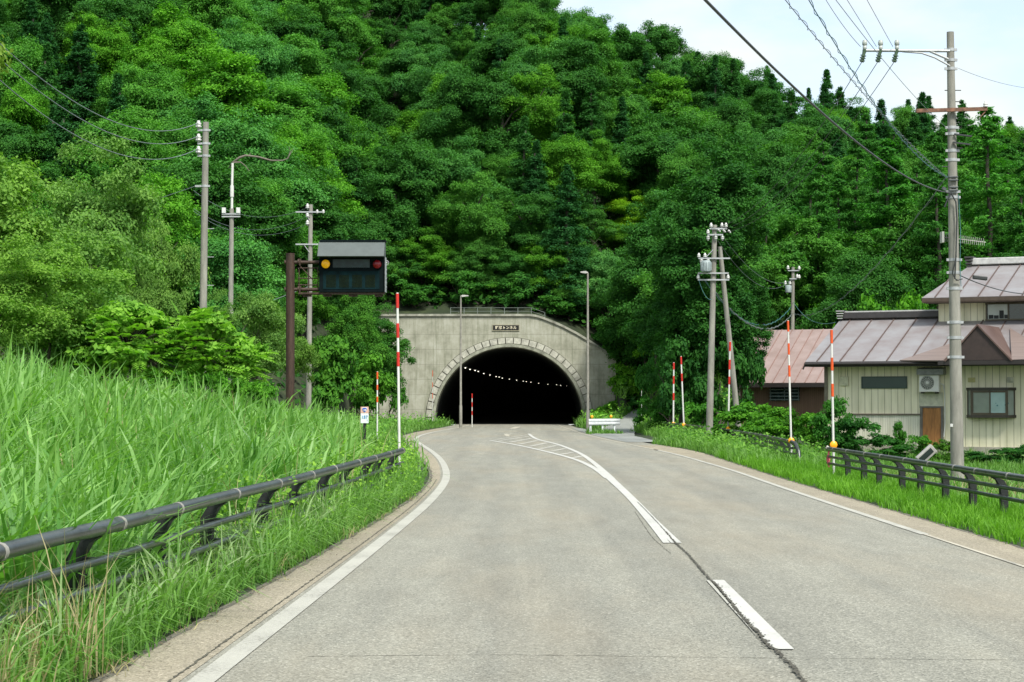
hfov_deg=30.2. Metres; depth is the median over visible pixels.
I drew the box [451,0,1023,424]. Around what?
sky
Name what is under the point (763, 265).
broadleaf tree
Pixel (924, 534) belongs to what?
edge line
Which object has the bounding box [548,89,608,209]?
cedar tree
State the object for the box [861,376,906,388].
slot window
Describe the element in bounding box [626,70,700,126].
broadleaf tree
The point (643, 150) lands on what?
broadleaf tree
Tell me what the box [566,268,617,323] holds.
broadleaf tree
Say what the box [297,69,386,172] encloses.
broadleaf tree
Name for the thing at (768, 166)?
broadleaf tree
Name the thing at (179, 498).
dry grass
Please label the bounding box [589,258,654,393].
broadleaf tree
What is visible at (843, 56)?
cable
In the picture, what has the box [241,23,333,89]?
broadleaf tree
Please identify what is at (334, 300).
broadleaf tree
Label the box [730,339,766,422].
shrub
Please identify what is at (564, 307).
shrub
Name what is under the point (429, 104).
broadleaf tree
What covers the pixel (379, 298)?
shrub
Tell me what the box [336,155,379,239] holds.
cedar tree
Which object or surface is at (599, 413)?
shrub
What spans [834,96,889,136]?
broadleaf tree
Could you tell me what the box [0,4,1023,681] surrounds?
ground
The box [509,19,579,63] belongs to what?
broadleaf tree
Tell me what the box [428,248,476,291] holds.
broadleaf tree
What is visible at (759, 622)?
dash
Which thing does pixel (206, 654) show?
road crack
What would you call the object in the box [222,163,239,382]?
utility pole
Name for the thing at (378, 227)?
broadleaf tree
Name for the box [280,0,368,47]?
broadleaf tree
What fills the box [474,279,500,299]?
shrub
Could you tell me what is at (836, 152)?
cedar tree
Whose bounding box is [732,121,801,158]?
broadleaf tree
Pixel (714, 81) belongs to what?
cedar tree
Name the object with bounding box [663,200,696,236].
broadleaf tree
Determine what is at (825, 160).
larch tree
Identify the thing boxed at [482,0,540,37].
broadleaf tree
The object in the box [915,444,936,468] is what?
tilted road sign board
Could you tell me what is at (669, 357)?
shrub
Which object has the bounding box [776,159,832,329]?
larch tree
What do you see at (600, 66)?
broadleaf tree
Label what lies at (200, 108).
broadleaf tree
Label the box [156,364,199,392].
shrub
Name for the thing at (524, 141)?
cedar tree
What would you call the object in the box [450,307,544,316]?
steel railing
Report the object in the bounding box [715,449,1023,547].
verge grass
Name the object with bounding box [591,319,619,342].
shrub
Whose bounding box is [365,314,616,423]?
tunnel portal
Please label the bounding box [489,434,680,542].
island line
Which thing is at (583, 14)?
broadleaf tree
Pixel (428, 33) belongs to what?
broadleaf tree
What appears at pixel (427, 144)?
broadleaf tree
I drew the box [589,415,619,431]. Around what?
white guardrail
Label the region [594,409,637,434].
side road
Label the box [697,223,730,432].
utility pole
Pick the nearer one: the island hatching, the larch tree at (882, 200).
the island hatching
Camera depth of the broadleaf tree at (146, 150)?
118.99 m
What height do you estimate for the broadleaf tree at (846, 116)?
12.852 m
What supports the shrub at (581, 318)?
on the ground at (466, 308)
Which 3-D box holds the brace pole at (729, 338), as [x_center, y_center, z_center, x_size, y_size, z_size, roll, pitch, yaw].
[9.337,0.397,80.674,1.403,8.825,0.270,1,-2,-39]
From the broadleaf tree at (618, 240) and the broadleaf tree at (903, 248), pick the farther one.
the broadleaf tree at (618, 240)
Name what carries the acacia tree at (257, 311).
on the ground at (466, 308)
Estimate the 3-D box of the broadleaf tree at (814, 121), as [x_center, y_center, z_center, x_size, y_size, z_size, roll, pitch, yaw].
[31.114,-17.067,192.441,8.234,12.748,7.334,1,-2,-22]
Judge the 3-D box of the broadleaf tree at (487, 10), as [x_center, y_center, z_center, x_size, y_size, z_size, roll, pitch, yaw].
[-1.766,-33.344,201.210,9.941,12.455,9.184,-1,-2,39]
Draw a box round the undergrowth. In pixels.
[15,13,804,415]
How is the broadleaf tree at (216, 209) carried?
on the ground at (466, 308)
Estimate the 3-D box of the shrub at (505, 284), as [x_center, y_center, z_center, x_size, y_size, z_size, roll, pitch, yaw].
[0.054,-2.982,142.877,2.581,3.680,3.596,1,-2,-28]
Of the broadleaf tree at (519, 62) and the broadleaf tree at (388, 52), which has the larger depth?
the broadleaf tree at (388, 52)
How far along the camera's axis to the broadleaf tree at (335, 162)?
138.05 m
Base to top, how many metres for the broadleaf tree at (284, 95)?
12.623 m
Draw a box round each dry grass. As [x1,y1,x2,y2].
[0,362,392,613]
[0,507,129,681]
[38,496,415,681]
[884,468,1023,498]
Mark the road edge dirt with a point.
(168, 638)
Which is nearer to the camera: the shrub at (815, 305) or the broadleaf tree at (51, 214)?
the broadleaf tree at (51, 214)
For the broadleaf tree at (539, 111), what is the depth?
164.63 m
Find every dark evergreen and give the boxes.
[635,233,721,423]
[644,129,777,372]
[714,251,778,398]
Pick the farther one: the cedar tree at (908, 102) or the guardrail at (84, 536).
the cedar tree at (908, 102)
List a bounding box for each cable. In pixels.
[0,80,198,159]
[1,45,197,130]
[5,63,197,143]
[193,208,305,229]
[704,0,946,192]
[705,281,790,325]
[711,62,861,228]
[716,62,877,230]
[716,293,791,329]
[718,241,789,288]
[723,62,893,232]
[785,0,948,177]
[793,176,947,315]
[808,0,948,176]
[826,0,860,46]
[836,0,948,129]
[847,0,876,46]
[961,275,1023,293]
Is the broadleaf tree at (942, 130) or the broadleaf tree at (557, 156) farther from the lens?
the broadleaf tree at (942, 130)
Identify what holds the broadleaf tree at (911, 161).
on the ground at (466, 308)
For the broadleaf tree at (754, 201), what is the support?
on the ground at (466, 308)
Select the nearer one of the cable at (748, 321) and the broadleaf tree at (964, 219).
the cable at (748, 321)
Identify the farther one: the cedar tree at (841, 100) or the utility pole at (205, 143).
the cedar tree at (841, 100)
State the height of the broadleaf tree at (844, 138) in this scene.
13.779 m
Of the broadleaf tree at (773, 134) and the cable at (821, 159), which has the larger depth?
the broadleaf tree at (773, 134)
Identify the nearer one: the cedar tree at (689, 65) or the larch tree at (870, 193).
the larch tree at (870, 193)
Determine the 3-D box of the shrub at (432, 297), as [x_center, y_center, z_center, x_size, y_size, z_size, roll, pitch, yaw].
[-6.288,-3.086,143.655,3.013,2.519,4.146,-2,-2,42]
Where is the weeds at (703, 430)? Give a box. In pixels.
[643,420,840,457]
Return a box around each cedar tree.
[14,0,57,75]
[21,42,70,167]
[35,12,87,166]
[37,105,73,166]
[40,98,93,191]
[56,23,105,178]
[84,72,129,199]
[265,0,291,34]
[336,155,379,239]
[396,2,411,45]
[411,0,446,26]
[444,0,479,71]
[466,25,484,74]
[487,38,512,131]
[503,116,544,231]
[514,140,553,244]
[531,164,606,309]
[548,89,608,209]
[550,17,603,141]
[574,81,612,194]
[596,96,633,219]
[634,52,657,109]
[670,71,684,106]
[678,62,697,108]
[687,61,699,102]
[692,51,709,92]
[700,54,729,137]
[724,77,743,135]
[726,58,744,102]
[762,65,770,79]
[763,93,784,140]
[767,73,782,112]
[776,115,786,131]
[781,90,799,122]
[781,133,788,150]
[802,87,813,115]
[818,69,841,110]
[818,83,832,112]
[828,133,848,165]
[834,86,848,112]
[846,106,853,121]
[852,108,861,158]
[854,118,881,177]
[862,98,899,157]
[898,112,924,157]
[904,99,911,107]
[906,97,930,143]
[915,91,935,150]
[925,95,938,131]
[940,114,946,141]
[956,99,970,130]
[1005,116,1013,136]
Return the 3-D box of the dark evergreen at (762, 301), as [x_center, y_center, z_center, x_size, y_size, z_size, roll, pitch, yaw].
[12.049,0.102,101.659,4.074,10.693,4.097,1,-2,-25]
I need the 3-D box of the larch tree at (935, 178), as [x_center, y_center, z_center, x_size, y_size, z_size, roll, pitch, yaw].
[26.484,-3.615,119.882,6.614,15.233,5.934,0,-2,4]
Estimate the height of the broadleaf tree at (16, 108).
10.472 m
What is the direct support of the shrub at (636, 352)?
on the ground at (466, 308)
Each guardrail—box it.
[0,448,405,624]
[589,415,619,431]
[662,422,800,459]
[825,447,1023,511]
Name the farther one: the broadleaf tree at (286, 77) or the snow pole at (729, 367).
the broadleaf tree at (286, 77)
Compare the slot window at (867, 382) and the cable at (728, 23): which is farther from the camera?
the slot window at (867, 382)
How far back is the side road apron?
89.71 m
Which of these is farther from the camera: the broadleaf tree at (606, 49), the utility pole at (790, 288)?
the broadleaf tree at (606, 49)
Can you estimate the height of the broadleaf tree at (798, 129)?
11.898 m
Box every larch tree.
[765,205,812,329]
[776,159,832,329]
[776,163,847,321]
[794,141,851,283]
[810,171,864,288]
[833,132,876,268]
[845,112,882,198]
[848,138,921,290]
[853,140,892,245]
[858,183,896,243]
[870,155,931,273]
[888,128,906,231]
[899,165,969,309]
[905,172,965,309]
[906,135,959,232]
[906,165,924,219]
[921,132,936,187]
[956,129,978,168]
[957,106,1022,268]
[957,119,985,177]
[989,135,1020,185]
[992,136,1022,209]
[992,187,1023,257]
[1004,157,1023,244]
[1013,132,1023,177]
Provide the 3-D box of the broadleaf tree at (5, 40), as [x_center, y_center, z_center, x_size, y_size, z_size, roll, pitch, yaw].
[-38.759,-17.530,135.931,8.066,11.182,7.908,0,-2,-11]
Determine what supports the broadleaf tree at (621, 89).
on the ground at (466, 308)
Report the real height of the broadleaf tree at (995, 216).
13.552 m
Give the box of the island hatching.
[495,435,585,461]
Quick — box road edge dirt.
[90,454,1023,681]
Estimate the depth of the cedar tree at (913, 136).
205.16 m
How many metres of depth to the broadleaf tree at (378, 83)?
182.29 m
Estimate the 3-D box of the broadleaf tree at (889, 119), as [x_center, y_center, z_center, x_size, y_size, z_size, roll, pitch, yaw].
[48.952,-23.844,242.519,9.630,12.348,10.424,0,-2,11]
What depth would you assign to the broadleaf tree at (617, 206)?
159.82 m
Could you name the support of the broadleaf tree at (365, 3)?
on the ground at (466, 308)
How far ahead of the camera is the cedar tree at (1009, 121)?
230.73 m
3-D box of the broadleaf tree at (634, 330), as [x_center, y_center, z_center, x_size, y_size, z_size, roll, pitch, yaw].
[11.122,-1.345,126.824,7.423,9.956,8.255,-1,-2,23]
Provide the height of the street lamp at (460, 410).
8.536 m
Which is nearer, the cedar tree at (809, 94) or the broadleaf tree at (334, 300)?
the broadleaf tree at (334, 300)
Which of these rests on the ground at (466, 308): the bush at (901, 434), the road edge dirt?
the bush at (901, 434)
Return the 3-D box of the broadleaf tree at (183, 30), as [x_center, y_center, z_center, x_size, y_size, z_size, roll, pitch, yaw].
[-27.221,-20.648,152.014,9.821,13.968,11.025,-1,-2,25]
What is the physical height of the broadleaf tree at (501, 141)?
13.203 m
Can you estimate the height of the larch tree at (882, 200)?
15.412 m
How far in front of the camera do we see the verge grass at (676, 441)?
60.76 m
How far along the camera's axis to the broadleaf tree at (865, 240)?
123.35 m
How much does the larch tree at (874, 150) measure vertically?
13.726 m
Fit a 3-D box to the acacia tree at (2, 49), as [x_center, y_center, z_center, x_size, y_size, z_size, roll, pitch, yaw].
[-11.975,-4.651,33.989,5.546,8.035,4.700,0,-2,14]
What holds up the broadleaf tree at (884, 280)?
on the ground at (466, 308)
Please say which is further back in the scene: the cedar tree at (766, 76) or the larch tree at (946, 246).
the cedar tree at (766, 76)
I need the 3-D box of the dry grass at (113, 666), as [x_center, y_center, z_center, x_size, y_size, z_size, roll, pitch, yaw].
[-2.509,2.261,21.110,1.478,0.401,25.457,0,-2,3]
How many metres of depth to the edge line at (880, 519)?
32.69 m
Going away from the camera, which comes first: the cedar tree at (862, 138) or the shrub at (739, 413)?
the shrub at (739, 413)
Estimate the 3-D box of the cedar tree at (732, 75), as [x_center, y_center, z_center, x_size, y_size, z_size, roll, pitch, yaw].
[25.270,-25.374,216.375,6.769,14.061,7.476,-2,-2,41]
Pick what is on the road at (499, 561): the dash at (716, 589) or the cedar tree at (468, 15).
the dash at (716, 589)
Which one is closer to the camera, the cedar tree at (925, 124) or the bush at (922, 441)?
the bush at (922, 441)
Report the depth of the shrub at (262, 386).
53.84 m
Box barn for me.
[724,329,831,427]
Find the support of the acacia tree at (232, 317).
on the ground at (466, 308)
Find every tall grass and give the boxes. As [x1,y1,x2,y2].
[0,329,339,636]
[0,340,387,499]
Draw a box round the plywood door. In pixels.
[920,406,943,444]
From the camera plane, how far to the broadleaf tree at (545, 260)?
143.61 m
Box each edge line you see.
[187,428,453,681]
[559,425,1023,566]
[653,449,927,533]
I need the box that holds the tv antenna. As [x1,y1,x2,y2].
[940,231,985,245]
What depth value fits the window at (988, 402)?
67.06 m
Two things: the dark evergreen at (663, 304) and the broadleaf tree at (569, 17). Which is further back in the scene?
the broadleaf tree at (569, 17)
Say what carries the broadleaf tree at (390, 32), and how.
on the ground at (466, 308)
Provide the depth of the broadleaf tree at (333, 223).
127.09 m
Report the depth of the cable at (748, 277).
93.59 m
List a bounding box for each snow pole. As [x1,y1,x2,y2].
[376,371,377,433]
[396,293,400,466]
[432,370,432,420]
[672,362,674,429]
[680,356,684,425]
[726,341,730,428]
[787,320,793,451]
[830,330,836,473]
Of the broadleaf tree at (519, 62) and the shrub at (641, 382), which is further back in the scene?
the broadleaf tree at (519, 62)
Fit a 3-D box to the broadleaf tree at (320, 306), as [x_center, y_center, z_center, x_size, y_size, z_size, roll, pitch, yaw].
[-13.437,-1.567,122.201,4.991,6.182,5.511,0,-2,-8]
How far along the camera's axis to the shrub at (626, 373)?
136.15 m
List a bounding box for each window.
[769,387,799,400]
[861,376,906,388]
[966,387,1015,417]
[985,302,1023,320]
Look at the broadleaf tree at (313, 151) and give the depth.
135.71 m
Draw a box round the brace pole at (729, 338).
[718,246,740,426]
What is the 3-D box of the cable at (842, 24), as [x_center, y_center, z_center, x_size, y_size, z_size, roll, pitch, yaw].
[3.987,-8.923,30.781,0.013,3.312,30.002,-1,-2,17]
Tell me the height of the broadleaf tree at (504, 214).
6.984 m
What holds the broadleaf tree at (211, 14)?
on the ground at (466, 308)
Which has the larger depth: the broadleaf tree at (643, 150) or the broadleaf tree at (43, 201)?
the broadleaf tree at (643, 150)
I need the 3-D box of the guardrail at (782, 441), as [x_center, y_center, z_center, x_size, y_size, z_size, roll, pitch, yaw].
[8.398,4.237,77.531,0.884,1.352,46.758,0,-2,0]
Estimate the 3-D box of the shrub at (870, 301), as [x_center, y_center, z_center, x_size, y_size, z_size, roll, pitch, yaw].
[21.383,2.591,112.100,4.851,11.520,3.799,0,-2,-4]
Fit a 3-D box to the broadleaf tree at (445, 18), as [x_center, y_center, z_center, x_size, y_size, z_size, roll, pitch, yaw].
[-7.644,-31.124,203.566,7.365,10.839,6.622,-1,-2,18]
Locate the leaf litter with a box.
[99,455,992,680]
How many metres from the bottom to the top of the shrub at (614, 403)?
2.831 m
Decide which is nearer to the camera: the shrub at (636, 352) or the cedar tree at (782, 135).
the shrub at (636, 352)
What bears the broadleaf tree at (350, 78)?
on the ground at (466, 308)
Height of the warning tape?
0.517 m
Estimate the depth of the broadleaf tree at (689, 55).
236.70 m
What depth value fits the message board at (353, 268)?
64.90 m
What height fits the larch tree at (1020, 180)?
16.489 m
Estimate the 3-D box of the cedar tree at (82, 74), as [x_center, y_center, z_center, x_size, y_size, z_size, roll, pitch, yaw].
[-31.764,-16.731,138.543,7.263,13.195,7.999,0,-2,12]
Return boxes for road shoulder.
[93,428,450,681]
[637,445,1023,564]
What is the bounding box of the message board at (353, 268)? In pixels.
[284,240,388,410]
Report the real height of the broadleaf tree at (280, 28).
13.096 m
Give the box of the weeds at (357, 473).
[88,432,421,561]
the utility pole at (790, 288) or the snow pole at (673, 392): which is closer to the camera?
the snow pole at (673, 392)
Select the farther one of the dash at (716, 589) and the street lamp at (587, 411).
the street lamp at (587, 411)
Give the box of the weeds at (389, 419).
[301,407,444,442]
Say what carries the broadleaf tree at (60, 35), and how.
on the ground at (466, 308)
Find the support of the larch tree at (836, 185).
on the ground at (466, 308)
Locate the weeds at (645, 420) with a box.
[579,349,795,431]
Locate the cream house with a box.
[802,256,1023,456]
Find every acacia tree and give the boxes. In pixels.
[0,34,13,79]
[0,152,138,362]
[0,231,74,360]
[0,237,136,363]
[17,286,134,363]
[37,129,169,300]
[115,213,211,359]
[117,271,188,369]
[189,288,240,395]
[226,289,307,398]
[273,327,321,383]
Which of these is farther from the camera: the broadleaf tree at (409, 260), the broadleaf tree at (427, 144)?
the broadleaf tree at (427, 144)
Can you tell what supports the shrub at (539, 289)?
on the ground at (466, 308)
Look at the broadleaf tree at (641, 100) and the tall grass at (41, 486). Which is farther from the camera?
the broadleaf tree at (641, 100)
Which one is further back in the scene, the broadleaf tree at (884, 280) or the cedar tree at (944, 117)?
the cedar tree at (944, 117)
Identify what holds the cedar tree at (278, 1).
on the ground at (466, 308)
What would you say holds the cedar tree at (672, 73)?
on the ground at (466, 308)
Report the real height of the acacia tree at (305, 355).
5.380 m
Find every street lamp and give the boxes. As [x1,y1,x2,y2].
[228,148,293,170]
[459,295,468,426]
[581,271,589,429]
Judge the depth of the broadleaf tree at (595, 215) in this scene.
154.76 m
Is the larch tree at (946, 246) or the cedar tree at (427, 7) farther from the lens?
the cedar tree at (427, 7)
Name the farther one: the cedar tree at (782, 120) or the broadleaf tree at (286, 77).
the cedar tree at (782, 120)
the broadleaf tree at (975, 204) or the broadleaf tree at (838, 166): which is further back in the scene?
the broadleaf tree at (838, 166)
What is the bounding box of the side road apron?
[572,428,654,441]
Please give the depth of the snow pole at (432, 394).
130.93 m
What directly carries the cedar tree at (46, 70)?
on the ground at (466, 308)
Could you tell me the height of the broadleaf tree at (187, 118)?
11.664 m
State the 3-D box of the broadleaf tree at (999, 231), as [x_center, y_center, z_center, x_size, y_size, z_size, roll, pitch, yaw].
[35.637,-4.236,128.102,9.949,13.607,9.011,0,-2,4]
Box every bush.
[49,340,133,382]
[63,299,186,381]
[148,301,258,381]
[197,331,278,384]
[807,395,858,454]
[822,417,880,456]
[849,432,904,458]
[875,444,917,458]
[892,421,906,445]
[906,434,937,458]
[930,439,949,461]
[947,450,1000,462]
[988,447,1023,464]
[1009,443,1023,462]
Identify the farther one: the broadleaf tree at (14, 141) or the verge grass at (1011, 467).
the broadleaf tree at (14, 141)
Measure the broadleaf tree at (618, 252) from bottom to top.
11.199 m
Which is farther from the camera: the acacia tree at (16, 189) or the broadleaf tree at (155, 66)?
the broadleaf tree at (155, 66)
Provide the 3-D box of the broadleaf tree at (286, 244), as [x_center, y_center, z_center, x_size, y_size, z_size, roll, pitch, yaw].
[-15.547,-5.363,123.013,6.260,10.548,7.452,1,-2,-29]
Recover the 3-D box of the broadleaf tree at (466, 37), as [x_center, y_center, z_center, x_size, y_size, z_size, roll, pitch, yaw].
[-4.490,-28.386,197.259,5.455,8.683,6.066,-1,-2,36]
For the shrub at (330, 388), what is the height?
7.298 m
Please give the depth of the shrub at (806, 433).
67.99 m
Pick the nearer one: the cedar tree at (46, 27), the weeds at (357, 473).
the weeds at (357, 473)
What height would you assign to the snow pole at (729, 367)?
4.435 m
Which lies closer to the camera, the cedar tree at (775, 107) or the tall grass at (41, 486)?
the tall grass at (41, 486)
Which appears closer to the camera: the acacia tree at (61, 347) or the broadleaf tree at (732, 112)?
the acacia tree at (61, 347)
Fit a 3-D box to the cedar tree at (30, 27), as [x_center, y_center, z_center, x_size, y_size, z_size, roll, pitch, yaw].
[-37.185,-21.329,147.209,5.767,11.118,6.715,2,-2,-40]
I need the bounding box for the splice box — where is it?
[972,275,987,280]
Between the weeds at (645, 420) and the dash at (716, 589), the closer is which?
the dash at (716, 589)
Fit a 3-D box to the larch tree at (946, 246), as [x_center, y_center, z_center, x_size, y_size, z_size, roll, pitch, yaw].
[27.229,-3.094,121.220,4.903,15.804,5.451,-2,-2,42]
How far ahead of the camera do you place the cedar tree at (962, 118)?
230.63 m
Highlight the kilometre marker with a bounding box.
[361,407,368,444]
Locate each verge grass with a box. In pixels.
[0,439,457,681]
[182,400,455,486]
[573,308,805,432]
[585,427,622,433]
[640,424,925,475]
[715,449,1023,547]
[745,442,1023,509]
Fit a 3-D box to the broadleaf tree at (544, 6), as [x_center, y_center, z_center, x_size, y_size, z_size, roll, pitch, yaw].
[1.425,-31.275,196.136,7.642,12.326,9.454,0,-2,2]
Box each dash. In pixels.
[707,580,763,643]
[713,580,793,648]
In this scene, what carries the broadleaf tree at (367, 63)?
on the ground at (466, 308)
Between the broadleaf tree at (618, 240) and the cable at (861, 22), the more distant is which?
the broadleaf tree at (618, 240)
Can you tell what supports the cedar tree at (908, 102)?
on the ground at (466, 308)
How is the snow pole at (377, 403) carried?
on the ground at (466, 308)
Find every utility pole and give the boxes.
[195,120,213,390]
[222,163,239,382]
[296,203,324,408]
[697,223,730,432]
[784,265,800,329]
[859,31,987,483]
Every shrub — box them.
[133,366,169,389]
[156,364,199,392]
[187,371,230,399]
[211,374,258,407]
[249,379,279,410]
[311,334,360,412]
[350,350,395,414]
[365,292,388,304]
[383,274,406,301]
[387,261,410,294]
[387,363,408,416]
[390,281,431,307]
[402,284,451,304]
[428,269,455,296]
[449,269,482,307]
[458,280,491,304]
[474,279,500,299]
[493,278,523,308]
[498,270,544,304]
[532,277,549,301]
[532,294,575,316]
[543,293,595,322]
[566,292,600,325]
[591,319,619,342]
[593,411,607,418]
[596,400,617,414]
[597,404,616,414]
[603,329,632,367]
[606,362,645,408]
[632,346,654,365]
[633,397,676,428]
[634,354,662,420]
[656,334,702,426]
[683,340,747,424]
[684,401,724,428]
[709,399,771,437]
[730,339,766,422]
[740,415,789,441]
[754,403,802,437]
[793,412,824,446]
[803,296,837,329]
[832,288,891,328]
[895,288,928,309]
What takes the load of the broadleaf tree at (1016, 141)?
on the ground at (466, 308)
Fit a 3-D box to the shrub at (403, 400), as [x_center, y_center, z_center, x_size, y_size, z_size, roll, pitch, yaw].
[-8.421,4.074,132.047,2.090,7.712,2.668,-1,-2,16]
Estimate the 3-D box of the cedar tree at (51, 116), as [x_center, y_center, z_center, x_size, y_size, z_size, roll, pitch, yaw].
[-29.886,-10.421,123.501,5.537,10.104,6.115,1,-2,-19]
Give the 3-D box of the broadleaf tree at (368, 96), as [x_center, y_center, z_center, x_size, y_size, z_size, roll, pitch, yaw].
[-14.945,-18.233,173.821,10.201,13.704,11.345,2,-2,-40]
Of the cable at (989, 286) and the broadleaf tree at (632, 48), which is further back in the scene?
the broadleaf tree at (632, 48)
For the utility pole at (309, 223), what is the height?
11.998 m
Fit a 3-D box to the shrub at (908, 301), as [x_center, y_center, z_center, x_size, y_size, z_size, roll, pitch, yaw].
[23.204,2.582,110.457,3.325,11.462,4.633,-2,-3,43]
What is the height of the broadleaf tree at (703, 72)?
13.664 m
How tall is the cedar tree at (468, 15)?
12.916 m
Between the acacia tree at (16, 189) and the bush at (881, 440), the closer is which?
the acacia tree at (16, 189)
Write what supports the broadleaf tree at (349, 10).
on the ground at (466, 308)
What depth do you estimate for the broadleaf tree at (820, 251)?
122.63 m
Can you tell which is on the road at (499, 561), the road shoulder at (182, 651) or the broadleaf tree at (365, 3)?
the road shoulder at (182, 651)
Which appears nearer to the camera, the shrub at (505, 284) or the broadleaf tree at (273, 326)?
the broadleaf tree at (273, 326)
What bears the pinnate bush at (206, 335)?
on the ground at (466, 308)
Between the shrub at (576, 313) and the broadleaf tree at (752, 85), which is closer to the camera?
the shrub at (576, 313)
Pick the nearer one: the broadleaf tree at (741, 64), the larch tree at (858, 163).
the larch tree at (858, 163)
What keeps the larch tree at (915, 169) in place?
on the ground at (466, 308)
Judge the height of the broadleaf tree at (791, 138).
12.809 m
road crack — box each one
[167,479,1002,681]
[638,502,806,681]
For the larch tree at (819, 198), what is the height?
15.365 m
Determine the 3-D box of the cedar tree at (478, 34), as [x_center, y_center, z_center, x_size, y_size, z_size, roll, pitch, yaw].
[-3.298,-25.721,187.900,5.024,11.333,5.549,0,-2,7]
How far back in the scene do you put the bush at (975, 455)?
60.53 m
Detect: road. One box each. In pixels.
[179,424,1023,681]
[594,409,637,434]
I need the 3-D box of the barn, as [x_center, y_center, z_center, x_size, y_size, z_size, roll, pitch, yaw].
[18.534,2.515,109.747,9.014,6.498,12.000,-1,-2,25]
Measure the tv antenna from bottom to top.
0.338 m
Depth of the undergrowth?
142.21 m
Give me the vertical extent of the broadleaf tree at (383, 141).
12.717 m
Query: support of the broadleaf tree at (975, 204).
on the ground at (466, 308)
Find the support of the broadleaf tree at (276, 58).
on the ground at (466, 308)
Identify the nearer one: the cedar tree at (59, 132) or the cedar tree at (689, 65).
the cedar tree at (59, 132)
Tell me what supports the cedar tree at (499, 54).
on the ground at (466, 308)
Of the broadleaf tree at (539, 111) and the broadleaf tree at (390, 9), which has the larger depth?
the broadleaf tree at (390, 9)
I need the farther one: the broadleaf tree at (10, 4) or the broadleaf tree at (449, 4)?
the broadleaf tree at (449, 4)
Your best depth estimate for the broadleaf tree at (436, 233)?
149.61 m
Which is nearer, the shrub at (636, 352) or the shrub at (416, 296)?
the shrub at (636, 352)
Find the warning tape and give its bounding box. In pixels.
[826,446,829,466]
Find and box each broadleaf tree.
[0,0,19,44]
[0,30,20,105]
[0,33,81,125]
[0,80,54,167]
[0,115,61,173]
[1,0,11,19]
[1,159,81,208]
[2,0,57,45]
[2,0,105,51]
[3,183,100,241]
[14,201,83,267]
[47,0,159,94]
[53,105,179,195]
[56,10,136,98]
[72,0,165,76]
[82,59,193,130]
[107,0,221,85]
[107,169,212,366]
[108,61,182,105]
[115,114,201,190]
[116,35,196,99]
[125,0,185,19]
[144,138,308,273]
[146,160,261,238]
[147,90,231,127]
[157,106,201,172]
[163,225,295,334]
[167,42,280,129]
[167,103,333,222]
[178,0,262,49]
[181,229,253,317]
[193,14,281,100]
[214,70,267,104]
[226,117,279,144]
[234,31,302,81]
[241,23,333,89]
[242,0,281,50]
[249,176,320,288]
[254,76,367,162]
[256,1,362,65]
[256,5,294,21]
[258,308,285,335]
[261,264,306,283]
[263,73,309,103]
[265,107,330,154]
[271,120,367,219]
[273,269,340,337]
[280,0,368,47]
[281,162,383,276]
[283,34,351,131]
[291,0,367,53]
[294,202,334,265]
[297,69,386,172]
[298,87,382,184]
[303,49,363,112]
[312,295,390,415]
[317,295,366,322]
[319,157,341,174]
[329,182,401,245]
[339,22,392,88]
[341,60,393,116]
[341,125,395,188]
[343,67,392,147]
[346,0,385,41]
[348,148,443,226]
[355,101,409,141]
[355,301,416,416]
[357,0,418,48]
[357,143,444,257]
[364,235,399,284]
[366,123,401,147]
[369,17,400,56]
[369,45,391,63]
[372,132,447,235]
[375,33,457,106]
[384,48,445,128]
[386,242,426,290]
[390,227,460,284]
[395,72,497,146]
[398,18,458,71]
[403,62,497,163]
[406,58,471,117]
[408,0,461,21]
[414,223,460,247]
[417,138,451,228]
[421,2,469,53]
[425,172,515,250]
[428,133,508,248]
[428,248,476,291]
[441,235,518,290]
[442,0,495,24]
[446,24,486,72]
[453,67,542,169]
[458,0,505,34]
[465,15,552,79]
[466,215,521,262]
[480,151,522,197]
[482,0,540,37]
[482,248,532,295]
[490,64,574,142]
[492,186,563,254]
[498,242,581,300]
[499,0,557,32]
[501,38,586,121]
[503,193,536,232]
[507,2,556,51]
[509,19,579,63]
[512,133,603,206]
[528,33,614,129]
[531,35,607,128]
[536,226,599,258]
[540,266,591,306]
[549,95,647,209]
[550,0,570,27]
[555,7,588,37]
[563,203,621,247]
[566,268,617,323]
[572,6,613,31]
[572,21,625,95]
[572,128,630,222]
[572,248,628,318]
[581,16,637,78]
[581,94,650,136]
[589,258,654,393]
[593,223,639,255]
[596,58,658,119]
[596,110,722,207]
[601,214,677,387]
[603,189,648,226]
[603,311,626,328]
[608,22,655,97]
[610,188,683,257]
[617,256,679,354]
[619,111,735,195]
[623,140,712,221]
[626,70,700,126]
[628,223,815,311]
[631,18,687,84]
[640,101,730,170]
[650,53,704,105]
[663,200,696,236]
[676,43,710,92]
[677,171,797,238]
[681,53,749,109]
[697,93,765,158]
[701,188,776,345]
[705,50,750,92]
[708,197,845,326]
[710,141,768,191]
[725,84,788,136]
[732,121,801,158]
[733,132,772,165]
[740,66,809,114]
[744,120,822,151]
[749,140,810,201]
[754,130,865,186]
[764,153,840,226]
[781,229,901,328]
[792,99,855,156]
[795,111,853,158]
[797,246,915,329]
[804,154,869,235]
[825,107,858,133]
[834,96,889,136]
[865,201,983,309]
[871,106,899,125]
[884,103,933,153]
[889,143,947,205]
[899,161,1001,233]
[903,211,997,273]
[916,119,997,176]
[963,201,999,219]
[966,194,1019,257]
[968,114,1023,145]
[977,178,1023,254]
[1001,233,1023,256]
[1009,126,1023,173]
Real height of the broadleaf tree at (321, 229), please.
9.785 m
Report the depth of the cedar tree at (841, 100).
227.63 m
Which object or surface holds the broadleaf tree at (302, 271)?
on the ground at (466, 308)
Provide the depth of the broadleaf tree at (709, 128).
170.25 m

